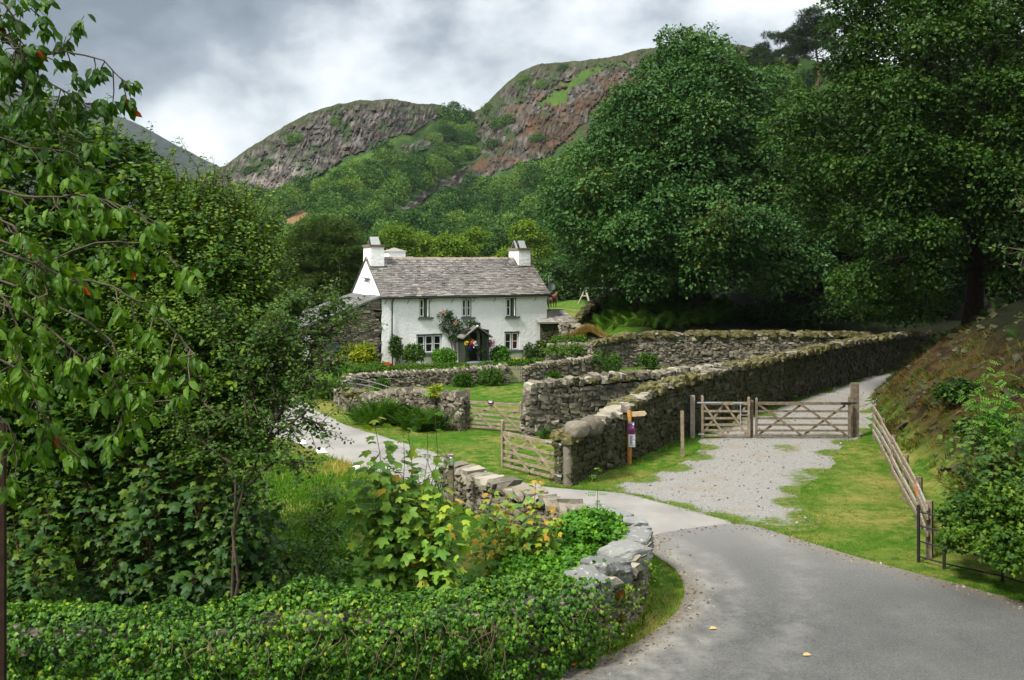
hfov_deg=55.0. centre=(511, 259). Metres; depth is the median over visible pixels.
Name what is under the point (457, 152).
hillside tree
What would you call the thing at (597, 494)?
ash sapling
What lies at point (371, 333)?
stone barn
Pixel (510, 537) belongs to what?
sycamore sapling
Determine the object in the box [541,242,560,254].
hillside tree
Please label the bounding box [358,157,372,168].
hillside tree
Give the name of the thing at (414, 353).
garden shrub
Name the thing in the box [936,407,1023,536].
sycamore shrub
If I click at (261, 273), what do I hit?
alder tree
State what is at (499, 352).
round bush
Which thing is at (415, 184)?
hillside tree
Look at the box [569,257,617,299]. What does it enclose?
broadleaf tree
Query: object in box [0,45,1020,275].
crag hill
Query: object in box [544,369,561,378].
weed clump
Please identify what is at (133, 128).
fell
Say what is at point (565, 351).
raised bed plants
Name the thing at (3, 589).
iron post
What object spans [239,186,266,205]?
hillside tree
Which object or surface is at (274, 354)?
alder shrub
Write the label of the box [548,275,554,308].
satellite dish
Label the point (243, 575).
sycamore sapling
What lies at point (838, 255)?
woodland tree
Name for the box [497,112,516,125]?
hillside bush
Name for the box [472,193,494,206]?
hillside tree
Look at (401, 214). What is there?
hillside tree
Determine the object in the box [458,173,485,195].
hillside tree
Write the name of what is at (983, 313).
bank ferns
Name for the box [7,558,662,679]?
ivy
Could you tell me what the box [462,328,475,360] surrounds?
door
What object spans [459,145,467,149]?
hillside tree
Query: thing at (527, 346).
climbing plant
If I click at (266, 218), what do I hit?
hillside tree
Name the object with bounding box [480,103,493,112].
hillside bush
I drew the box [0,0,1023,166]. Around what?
sky
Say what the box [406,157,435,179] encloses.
hillside tree
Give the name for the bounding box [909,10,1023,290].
woodland tree
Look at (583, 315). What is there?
dry stone wall
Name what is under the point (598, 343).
dry stone wall
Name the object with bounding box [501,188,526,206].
hillside tree
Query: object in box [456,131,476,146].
hillside tree
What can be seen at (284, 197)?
hillside tree
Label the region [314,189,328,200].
hillside tree
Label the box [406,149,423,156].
hillside tree
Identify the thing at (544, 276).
broadleaf tree
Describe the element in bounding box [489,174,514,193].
hillside tree
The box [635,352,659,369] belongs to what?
weed clump
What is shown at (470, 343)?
hanging basket
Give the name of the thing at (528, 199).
hillside tree
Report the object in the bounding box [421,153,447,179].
hillside tree
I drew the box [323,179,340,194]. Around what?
hillside tree
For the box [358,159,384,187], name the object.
hillside tree
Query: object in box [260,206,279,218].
hillside tree
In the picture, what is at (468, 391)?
gate post
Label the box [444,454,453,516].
notice post
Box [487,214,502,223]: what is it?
hillside tree
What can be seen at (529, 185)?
hillside tree
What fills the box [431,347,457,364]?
round bush
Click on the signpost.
(630, 432)
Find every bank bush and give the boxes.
[929,376,979,403]
[949,407,1018,446]
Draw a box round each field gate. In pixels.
[466,393,521,431]
[501,419,561,478]
[755,396,856,437]
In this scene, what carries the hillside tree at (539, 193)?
on the crag hill
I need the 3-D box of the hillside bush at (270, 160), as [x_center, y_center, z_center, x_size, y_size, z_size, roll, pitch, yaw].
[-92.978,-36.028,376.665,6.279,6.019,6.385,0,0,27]
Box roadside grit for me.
[535,523,1022,679]
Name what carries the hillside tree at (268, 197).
on the crag hill
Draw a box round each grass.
[869,319,1023,492]
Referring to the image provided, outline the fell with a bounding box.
[0,91,218,239]
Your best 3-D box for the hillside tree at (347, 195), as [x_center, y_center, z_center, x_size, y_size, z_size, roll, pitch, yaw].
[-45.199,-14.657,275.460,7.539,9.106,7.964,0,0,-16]
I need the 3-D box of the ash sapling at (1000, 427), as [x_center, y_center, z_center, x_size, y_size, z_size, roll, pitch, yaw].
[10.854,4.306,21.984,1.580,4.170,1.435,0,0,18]
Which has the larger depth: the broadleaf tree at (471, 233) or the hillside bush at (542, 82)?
the hillside bush at (542, 82)
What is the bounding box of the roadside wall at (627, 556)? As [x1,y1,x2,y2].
[7,461,654,679]
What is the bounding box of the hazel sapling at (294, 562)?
[260,471,358,608]
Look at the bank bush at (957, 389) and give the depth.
32.78 m
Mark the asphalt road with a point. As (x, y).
(781, 603)
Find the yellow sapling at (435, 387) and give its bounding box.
[427,383,443,398]
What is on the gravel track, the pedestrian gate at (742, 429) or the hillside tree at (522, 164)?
the pedestrian gate at (742, 429)
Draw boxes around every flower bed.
[322,360,472,372]
[476,357,544,366]
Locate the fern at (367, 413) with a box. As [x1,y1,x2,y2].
[340,396,421,424]
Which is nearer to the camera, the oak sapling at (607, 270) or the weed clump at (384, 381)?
the weed clump at (384, 381)
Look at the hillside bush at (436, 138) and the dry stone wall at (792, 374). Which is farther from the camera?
the hillside bush at (436, 138)
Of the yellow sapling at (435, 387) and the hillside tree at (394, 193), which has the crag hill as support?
the hillside tree at (394, 193)
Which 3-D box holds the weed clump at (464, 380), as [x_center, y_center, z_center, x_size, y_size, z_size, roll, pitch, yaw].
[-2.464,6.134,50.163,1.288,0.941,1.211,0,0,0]
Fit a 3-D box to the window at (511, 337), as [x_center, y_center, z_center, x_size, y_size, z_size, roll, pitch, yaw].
[0.043,5.365,64.080,1.358,1.344,0.320,0,0,-27]
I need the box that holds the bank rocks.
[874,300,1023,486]
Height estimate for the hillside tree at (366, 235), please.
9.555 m
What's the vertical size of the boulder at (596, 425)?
0.582 m
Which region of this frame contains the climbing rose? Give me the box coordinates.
[437,310,480,359]
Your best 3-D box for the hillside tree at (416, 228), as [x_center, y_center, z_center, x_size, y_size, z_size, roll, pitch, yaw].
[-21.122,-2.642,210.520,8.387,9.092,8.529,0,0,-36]
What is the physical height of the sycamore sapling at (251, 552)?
3.365 m
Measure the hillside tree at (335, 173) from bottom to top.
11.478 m
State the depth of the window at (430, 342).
61.56 m
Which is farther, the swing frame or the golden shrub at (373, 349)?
the swing frame
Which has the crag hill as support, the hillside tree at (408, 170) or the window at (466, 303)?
the hillside tree at (408, 170)
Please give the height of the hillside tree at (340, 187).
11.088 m
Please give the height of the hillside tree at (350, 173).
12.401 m
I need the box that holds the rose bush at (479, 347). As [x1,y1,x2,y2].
[474,346,486,358]
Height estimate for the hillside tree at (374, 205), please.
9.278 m
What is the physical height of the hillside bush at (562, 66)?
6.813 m
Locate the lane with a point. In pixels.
(659, 517)
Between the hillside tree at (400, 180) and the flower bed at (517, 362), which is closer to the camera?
the flower bed at (517, 362)
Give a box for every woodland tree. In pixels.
[714,58,855,298]
[752,133,895,298]
[807,200,968,323]
[845,33,1023,266]
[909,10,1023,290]
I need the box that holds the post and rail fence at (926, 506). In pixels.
[872,405,932,558]
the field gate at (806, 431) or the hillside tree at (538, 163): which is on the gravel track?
the field gate at (806, 431)
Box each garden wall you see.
[340,363,512,388]
[520,354,600,382]
[545,342,591,360]
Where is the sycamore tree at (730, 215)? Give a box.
[530,20,838,310]
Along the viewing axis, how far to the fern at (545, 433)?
35.61 m
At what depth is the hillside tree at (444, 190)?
319.78 m
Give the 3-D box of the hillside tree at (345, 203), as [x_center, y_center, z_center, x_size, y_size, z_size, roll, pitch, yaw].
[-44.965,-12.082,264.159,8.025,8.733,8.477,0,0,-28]
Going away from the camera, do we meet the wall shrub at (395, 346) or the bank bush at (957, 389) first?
the bank bush at (957, 389)
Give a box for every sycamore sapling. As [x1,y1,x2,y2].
[7,485,79,626]
[44,405,262,614]
[160,451,294,610]
[196,547,288,613]
[329,417,473,608]
[466,476,565,595]
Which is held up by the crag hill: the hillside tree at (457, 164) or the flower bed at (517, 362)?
the hillside tree at (457, 164)
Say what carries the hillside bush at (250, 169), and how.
on the crag hill
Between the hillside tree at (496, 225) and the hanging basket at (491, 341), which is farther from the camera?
the hillside tree at (496, 225)
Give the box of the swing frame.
[578,287,615,303]
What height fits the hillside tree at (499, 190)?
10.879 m
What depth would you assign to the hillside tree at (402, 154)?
346.64 m
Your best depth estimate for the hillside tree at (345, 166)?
317.42 m
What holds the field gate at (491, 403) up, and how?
attached to the dry stone wall at (450, 402)
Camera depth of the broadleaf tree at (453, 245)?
119.15 m
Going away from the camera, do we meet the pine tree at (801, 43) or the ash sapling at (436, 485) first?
the ash sapling at (436, 485)
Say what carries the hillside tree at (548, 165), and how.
on the crag hill
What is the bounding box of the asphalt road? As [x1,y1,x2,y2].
[529,524,1023,679]
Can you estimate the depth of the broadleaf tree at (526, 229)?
123.80 m
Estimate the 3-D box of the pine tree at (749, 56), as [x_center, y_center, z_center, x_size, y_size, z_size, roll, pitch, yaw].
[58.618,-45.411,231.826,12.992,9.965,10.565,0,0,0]
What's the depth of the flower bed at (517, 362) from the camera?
59.47 m
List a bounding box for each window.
[416,333,441,354]
[418,298,433,318]
[461,299,475,318]
[504,331,522,351]
[505,298,519,317]
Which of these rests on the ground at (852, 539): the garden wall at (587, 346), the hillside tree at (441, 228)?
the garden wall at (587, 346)
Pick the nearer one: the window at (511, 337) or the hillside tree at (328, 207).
the window at (511, 337)
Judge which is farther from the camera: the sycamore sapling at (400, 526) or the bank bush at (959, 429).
the bank bush at (959, 429)
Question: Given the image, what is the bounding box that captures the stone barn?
[284,293,382,369]
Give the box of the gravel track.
[605,371,896,531]
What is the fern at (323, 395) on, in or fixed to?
on the ground at (852, 539)
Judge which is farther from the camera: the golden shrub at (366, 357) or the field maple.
the golden shrub at (366, 357)
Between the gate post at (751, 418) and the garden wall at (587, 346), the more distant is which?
the garden wall at (587, 346)
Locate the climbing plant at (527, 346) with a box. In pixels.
[522,342,539,358]
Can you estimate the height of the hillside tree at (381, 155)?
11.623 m
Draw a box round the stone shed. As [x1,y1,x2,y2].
[537,309,578,358]
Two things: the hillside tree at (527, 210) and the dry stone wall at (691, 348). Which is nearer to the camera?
the dry stone wall at (691, 348)
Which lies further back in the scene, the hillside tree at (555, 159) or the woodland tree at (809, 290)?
the hillside tree at (555, 159)
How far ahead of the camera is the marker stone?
32.87 m
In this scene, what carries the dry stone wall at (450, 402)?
on the ground at (852, 539)
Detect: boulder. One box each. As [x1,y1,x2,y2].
[564,420,589,437]
[580,416,602,436]
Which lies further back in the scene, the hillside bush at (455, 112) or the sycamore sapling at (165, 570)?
the hillside bush at (455, 112)
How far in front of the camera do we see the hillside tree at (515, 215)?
244.72 m
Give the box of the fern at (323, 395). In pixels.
[306,376,353,398]
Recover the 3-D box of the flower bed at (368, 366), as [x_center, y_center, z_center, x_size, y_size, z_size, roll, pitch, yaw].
[-6.364,6.042,56.212,8.947,0.905,2.942,0,0,-30]
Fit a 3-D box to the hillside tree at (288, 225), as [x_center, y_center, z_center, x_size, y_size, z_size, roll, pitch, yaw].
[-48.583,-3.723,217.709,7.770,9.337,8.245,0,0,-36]
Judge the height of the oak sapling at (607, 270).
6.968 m
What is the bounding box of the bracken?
[585,285,743,331]
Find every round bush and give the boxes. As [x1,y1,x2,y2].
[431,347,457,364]
[489,344,511,361]
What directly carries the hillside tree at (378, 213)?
on the crag hill
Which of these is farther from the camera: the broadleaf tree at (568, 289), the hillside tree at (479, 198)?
the hillside tree at (479, 198)
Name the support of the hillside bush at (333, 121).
on the crag hill
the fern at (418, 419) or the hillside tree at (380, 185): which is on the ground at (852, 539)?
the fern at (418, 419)
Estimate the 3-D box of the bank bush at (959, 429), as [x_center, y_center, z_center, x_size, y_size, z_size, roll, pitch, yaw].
[13.376,4.706,27.473,1.925,1.142,1.871,0,0,-39]
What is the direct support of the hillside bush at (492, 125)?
on the crag hill
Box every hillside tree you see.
[224,181,248,198]
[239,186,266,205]
[255,193,284,212]
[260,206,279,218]
[260,211,288,235]
[261,188,281,203]
[270,190,299,217]
[271,230,296,248]
[278,183,297,195]
[281,186,305,210]
[281,222,297,233]
[288,173,314,192]
[295,214,319,224]
[297,190,324,213]
[310,176,331,193]
[311,198,342,218]
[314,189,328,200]
[314,190,346,211]
[316,209,339,218]
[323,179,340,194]
[325,167,346,184]
[325,182,351,202]
[331,164,351,181]
[332,204,360,225]
[335,167,367,191]
[335,198,357,214]
[337,191,361,204]
[338,176,366,202]
[344,210,378,234]
[345,159,363,175]
[352,188,375,203]
[352,199,368,210]
[357,207,390,230]
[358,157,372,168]
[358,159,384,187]
[360,164,386,194]
[361,232,373,242]
[363,201,386,215]
[366,219,405,245]
[367,194,394,212]
[370,166,394,187]
[370,218,404,234]
[371,141,396,163]
[372,147,397,166]
[373,188,389,195]
[376,181,386,190]
[377,180,409,212]
[377,215,409,228]
[383,175,411,198]
[384,169,410,186]
[388,150,414,167]
[391,156,423,175]
[392,206,424,225]
[396,164,423,185]
[398,208,435,235]
[404,173,423,195]
[404,211,439,233]
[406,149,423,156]
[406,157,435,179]
[407,227,430,234]
[415,169,433,190]
[415,201,447,225]
[418,154,435,168]
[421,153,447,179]
[424,200,441,211]
[428,141,449,156]
[431,190,462,214]
[431,223,457,237]
[433,184,462,204]
[434,158,455,178]
[435,211,460,232]
[436,119,449,132]
[437,115,452,126]
[437,146,461,164]
[438,120,460,138]
[440,125,458,141]
[444,155,462,170]
[444,193,477,228]
[444,208,467,229]
[451,117,466,125]
[453,149,468,162]
[453,186,471,197]
[455,214,486,234]
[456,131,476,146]
[458,127,478,139]
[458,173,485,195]
[459,107,475,122]
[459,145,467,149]
[460,147,472,160]
[461,121,478,133]
[461,209,491,229]
[469,174,496,194]
[470,201,499,219]
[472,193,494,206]
[474,223,508,247]
[479,182,507,204]
[479,215,517,227]
[484,223,506,231]
[486,196,502,215]
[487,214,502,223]
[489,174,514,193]
[496,201,523,215]
[496,211,524,226]
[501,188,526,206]
[501,194,523,213]
[503,173,525,192]
[508,202,542,221]
[512,160,543,181]
[518,164,546,186]
[518,187,535,196]
[519,194,545,216]
[521,181,537,192]
[524,192,548,208]
[528,187,554,201]
[530,159,550,175]
[534,157,561,178]
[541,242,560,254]
[546,157,564,169]
[557,164,570,174]
[562,149,581,163]
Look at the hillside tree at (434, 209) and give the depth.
257.34 m
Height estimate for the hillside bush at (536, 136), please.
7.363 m
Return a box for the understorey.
[730,216,1023,328]
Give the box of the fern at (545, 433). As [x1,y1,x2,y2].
[535,426,552,438]
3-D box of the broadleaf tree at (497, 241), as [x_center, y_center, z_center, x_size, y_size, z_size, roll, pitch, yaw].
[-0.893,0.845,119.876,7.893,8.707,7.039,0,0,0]
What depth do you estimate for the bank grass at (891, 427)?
35.58 m
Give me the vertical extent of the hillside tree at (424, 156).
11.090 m
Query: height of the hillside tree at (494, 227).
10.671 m
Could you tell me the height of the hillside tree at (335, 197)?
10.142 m
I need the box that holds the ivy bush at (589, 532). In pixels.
[490,505,628,591]
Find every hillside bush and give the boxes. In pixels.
[239,165,257,175]
[261,158,275,166]
[284,133,303,144]
[329,119,339,124]
[424,132,442,142]
[435,101,472,123]
[448,101,461,108]
[465,146,481,157]
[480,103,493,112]
[482,138,500,149]
[488,117,504,131]
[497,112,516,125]
[518,73,533,84]
[528,132,548,142]
[532,80,545,88]
[556,63,568,71]
[787,76,803,89]
[799,68,825,87]
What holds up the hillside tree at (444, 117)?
on the crag hill
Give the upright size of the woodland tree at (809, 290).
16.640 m
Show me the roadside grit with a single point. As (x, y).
(694, 592)
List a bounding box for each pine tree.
[743,47,779,69]
[747,26,814,69]
[782,4,846,85]
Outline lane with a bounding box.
[251,395,731,534]
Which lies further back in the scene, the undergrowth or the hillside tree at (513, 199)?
the hillside tree at (513, 199)
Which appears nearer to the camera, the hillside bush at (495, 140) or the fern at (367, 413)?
the fern at (367, 413)
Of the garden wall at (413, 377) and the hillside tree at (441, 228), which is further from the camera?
the hillside tree at (441, 228)
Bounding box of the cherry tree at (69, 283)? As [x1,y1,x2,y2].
[0,0,208,507]
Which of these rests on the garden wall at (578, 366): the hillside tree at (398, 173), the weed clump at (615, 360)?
the weed clump at (615, 360)
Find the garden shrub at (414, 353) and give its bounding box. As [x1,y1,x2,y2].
[401,342,425,363]
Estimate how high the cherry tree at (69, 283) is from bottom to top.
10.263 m
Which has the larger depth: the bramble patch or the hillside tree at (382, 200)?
the hillside tree at (382, 200)
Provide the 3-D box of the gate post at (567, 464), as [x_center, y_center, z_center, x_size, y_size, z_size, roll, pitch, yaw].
[1.616,5.974,28.392,0.291,1.472,0.287,0,0,0]
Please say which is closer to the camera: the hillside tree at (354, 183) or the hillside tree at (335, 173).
the hillside tree at (354, 183)
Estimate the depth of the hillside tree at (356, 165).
324.24 m
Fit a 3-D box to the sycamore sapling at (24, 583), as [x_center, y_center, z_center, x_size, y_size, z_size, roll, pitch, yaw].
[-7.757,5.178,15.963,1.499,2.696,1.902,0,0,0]
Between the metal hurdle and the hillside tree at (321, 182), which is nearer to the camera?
the metal hurdle
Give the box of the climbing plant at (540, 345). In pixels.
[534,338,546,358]
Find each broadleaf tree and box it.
[367,222,423,256]
[410,230,435,256]
[424,230,478,256]
[446,225,493,256]
[474,230,535,259]
[490,244,541,269]
[504,217,557,260]
[531,256,584,299]
[537,271,567,302]
[550,252,593,290]
[552,274,578,299]
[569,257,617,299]
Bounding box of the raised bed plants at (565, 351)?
[543,333,590,357]
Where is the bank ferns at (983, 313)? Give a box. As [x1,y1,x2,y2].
[884,293,1023,468]
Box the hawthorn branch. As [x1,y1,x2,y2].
[982,182,1023,324]
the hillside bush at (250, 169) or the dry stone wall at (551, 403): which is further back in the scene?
the hillside bush at (250, 169)
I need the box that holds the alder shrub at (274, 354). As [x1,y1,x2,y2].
[158,265,387,610]
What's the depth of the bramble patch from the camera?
19.24 m
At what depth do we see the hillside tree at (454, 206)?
289.63 m
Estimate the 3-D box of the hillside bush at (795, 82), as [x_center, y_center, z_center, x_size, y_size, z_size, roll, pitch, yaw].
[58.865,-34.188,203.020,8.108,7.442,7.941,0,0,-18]
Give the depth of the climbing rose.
61.90 m
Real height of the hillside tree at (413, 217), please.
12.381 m
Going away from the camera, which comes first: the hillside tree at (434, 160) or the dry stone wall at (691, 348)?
the dry stone wall at (691, 348)
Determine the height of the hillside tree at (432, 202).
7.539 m
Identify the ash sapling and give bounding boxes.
[378,391,470,567]
[579,468,611,512]
[956,359,1023,476]
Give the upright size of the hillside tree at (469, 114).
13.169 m
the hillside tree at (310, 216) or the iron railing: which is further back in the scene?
the hillside tree at (310, 216)
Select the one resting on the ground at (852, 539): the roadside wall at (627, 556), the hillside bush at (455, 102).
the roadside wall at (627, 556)
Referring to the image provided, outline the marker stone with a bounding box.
[316,448,327,453]
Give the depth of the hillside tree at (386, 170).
311.73 m
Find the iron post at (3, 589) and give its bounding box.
[0,422,6,679]
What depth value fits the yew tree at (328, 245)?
83.99 m
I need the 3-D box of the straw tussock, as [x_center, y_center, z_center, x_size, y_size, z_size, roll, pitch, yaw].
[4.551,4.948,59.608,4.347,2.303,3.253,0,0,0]
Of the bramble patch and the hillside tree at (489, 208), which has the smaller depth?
the bramble patch
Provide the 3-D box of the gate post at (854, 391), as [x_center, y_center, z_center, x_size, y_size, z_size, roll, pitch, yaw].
[12.580,5.627,36.100,0.240,2.180,0.240,0,0,0]
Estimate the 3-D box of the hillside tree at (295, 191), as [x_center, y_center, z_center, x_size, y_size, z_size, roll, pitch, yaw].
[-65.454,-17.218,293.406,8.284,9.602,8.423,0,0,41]
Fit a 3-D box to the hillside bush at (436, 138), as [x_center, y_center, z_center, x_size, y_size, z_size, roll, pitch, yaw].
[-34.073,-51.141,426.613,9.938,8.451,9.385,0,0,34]
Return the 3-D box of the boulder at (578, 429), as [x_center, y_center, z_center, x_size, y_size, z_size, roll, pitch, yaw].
[1.888,4.928,28.508,0.734,0.521,0.616,0,0,-37]
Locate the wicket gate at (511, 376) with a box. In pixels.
[509,366,521,382]
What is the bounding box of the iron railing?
[917,504,1023,582]
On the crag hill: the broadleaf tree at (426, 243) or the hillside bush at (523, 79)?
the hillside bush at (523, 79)
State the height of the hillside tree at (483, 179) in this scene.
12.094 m
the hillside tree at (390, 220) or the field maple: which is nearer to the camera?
the field maple
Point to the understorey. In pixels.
(791, 312)
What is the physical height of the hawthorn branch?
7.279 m
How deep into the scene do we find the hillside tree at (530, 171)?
318.27 m
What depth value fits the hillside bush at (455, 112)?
477.08 m
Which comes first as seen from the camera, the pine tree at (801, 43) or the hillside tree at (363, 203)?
the pine tree at (801, 43)
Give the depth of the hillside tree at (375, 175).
304.89 m
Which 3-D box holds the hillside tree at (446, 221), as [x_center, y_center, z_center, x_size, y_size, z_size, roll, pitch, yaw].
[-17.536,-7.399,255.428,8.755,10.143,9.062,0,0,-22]
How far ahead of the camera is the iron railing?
20.73 m
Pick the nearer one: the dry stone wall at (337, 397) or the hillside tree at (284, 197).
the dry stone wall at (337, 397)
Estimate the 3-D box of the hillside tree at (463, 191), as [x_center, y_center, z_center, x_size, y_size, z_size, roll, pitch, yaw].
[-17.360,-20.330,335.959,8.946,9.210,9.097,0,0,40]
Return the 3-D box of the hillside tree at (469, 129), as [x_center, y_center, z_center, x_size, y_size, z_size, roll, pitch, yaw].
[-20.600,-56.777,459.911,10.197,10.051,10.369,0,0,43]
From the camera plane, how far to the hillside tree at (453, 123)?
455.14 m
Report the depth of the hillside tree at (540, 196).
281.61 m
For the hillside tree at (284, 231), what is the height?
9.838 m
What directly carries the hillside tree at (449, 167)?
on the crag hill
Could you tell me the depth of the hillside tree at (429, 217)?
246.10 m
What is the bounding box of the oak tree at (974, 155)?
[749,0,1023,335]
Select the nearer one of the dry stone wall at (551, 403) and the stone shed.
the dry stone wall at (551, 403)
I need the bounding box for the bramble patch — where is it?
[932,476,1023,577]
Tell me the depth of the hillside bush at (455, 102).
515.64 m
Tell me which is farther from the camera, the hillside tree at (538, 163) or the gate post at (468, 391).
the hillside tree at (538, 163)
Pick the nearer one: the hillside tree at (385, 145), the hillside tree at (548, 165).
the hillside tree at (548, 165)
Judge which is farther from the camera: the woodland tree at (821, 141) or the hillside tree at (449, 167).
the hillside tree at (449, 167)
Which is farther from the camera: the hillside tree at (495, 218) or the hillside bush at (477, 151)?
the hillside bush at (477, 151)
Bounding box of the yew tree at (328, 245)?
[271,214,367,306]
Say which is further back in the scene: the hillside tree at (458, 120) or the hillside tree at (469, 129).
the hillside tree at (458, 120)
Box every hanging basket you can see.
[462,335,476,350]
[489,339,496,348]
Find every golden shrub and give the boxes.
[336,342,372,363]
[355,341,380,362]
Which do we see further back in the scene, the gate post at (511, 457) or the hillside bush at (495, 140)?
the hillside bush at (495, 140)
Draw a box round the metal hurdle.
[347,377,389,391]
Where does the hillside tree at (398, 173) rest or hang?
on the crag hill
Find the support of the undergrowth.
on the ground at (852, 539)
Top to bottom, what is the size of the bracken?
4.073 m
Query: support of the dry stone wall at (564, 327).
on the ground at (852, 539)
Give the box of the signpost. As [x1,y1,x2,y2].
[627,410,646,463]
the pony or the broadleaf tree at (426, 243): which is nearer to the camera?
the pony
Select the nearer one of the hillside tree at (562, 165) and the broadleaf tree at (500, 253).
the broadleaf tree at (500, 253)
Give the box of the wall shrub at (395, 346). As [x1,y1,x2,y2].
[387,335,403,364]
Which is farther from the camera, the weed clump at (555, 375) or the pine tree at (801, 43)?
the pine tree at (801, 43)
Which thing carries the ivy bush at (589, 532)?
on the roadside wall at (627, 556)
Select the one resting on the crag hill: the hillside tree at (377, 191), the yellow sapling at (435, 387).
the hillside tree at (377, 191)
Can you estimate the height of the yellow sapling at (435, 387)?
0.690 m
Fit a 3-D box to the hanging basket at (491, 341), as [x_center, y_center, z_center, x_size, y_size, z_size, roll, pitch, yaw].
[-1.623,5.300,62.430,1.048,1.110,0.828,0,0,32]
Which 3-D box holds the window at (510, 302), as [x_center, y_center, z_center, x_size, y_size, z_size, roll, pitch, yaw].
[0.001,3.174,64.049,1.054,1.295,0.334,0,0,-27]
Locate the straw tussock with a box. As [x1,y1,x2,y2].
[554,323,615,342]
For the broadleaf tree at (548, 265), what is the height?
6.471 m
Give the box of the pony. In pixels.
[547,292,557,306]
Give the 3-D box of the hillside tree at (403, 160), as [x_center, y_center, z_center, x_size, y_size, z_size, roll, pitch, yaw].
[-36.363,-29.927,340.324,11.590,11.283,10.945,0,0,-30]
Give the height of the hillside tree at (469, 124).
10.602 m
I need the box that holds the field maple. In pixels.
[0,83,285,590]
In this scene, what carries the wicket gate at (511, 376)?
attached to the garden wall at (413, 377)
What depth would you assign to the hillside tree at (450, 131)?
445.03 m
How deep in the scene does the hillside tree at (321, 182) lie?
304.83 m
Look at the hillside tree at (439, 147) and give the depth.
397.31 m
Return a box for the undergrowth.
[10,536,475,610]
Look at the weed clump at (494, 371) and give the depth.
50.60 m
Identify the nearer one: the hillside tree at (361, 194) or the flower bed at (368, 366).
the flower bed at (368, 366)
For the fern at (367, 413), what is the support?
on the ground at (852, 539)
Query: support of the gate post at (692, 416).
on the ground at (852, 539)
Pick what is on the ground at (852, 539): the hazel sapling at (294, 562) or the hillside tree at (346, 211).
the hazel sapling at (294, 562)
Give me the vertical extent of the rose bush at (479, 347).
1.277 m
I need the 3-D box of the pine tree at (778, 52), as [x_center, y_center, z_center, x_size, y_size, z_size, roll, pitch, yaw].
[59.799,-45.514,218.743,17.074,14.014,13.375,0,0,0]
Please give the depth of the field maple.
17.43 m
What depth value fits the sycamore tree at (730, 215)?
62.33 m
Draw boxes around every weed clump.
[371,377,392,390]
[452,370,475,387]
[475,367,507,385]
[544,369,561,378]
[591,346,623,371]
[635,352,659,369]
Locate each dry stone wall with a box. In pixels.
[332,379,350,408]
[339,386,470,430]
[519,363,722,436]
[551,329,937,486]
[558,321,600,343]
[573,290,625,325]
[590,338,606,373]
[601,329,876,368]
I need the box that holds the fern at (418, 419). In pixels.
[385,405,458,430]
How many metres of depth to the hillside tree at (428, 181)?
337.44 m
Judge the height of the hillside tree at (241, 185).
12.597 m
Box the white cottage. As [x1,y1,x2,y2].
[351,237,550,364]
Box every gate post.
[465,389,469,427]
[510,448,513,465]
[563,445,572,484]
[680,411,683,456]
[690,395,694,437]
[750,400,752,437]
[850,383,858,436]
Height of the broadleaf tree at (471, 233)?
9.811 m
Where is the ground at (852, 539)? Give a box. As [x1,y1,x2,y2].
[0,267,1023,679]
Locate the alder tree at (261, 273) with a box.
[98,137,333,544]
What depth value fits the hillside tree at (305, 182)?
308.71 m
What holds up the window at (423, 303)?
in the white cottage
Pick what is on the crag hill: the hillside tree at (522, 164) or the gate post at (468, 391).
the hillside tree at (522, 164)
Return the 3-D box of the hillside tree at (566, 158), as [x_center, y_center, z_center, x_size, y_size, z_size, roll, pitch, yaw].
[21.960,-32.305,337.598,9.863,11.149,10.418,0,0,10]
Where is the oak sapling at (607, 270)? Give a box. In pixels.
[589,224,675,312]
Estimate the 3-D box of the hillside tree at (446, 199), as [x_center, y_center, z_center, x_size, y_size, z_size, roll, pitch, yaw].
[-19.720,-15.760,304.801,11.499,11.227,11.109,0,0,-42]
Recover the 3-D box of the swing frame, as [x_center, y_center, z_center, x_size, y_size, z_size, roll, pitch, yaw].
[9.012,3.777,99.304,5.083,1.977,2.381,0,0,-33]
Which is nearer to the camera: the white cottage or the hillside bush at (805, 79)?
the white cottage
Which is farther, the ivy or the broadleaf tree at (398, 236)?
the broadleaf tree at (398, 236)
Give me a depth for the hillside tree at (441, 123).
452.69 m
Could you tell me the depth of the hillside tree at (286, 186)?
305.46 m
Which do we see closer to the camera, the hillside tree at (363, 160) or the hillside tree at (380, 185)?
the hillside tree at (380, 185)
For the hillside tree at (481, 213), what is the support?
on the crag hill
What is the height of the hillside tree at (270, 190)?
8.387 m
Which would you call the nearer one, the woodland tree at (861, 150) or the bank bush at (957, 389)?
the bank bush at (957, 389)
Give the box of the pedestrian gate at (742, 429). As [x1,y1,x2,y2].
[697,395,749,437]
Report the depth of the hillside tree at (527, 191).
298.09 m
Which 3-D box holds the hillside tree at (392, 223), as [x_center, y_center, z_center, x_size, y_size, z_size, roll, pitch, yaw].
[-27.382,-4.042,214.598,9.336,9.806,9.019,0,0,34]

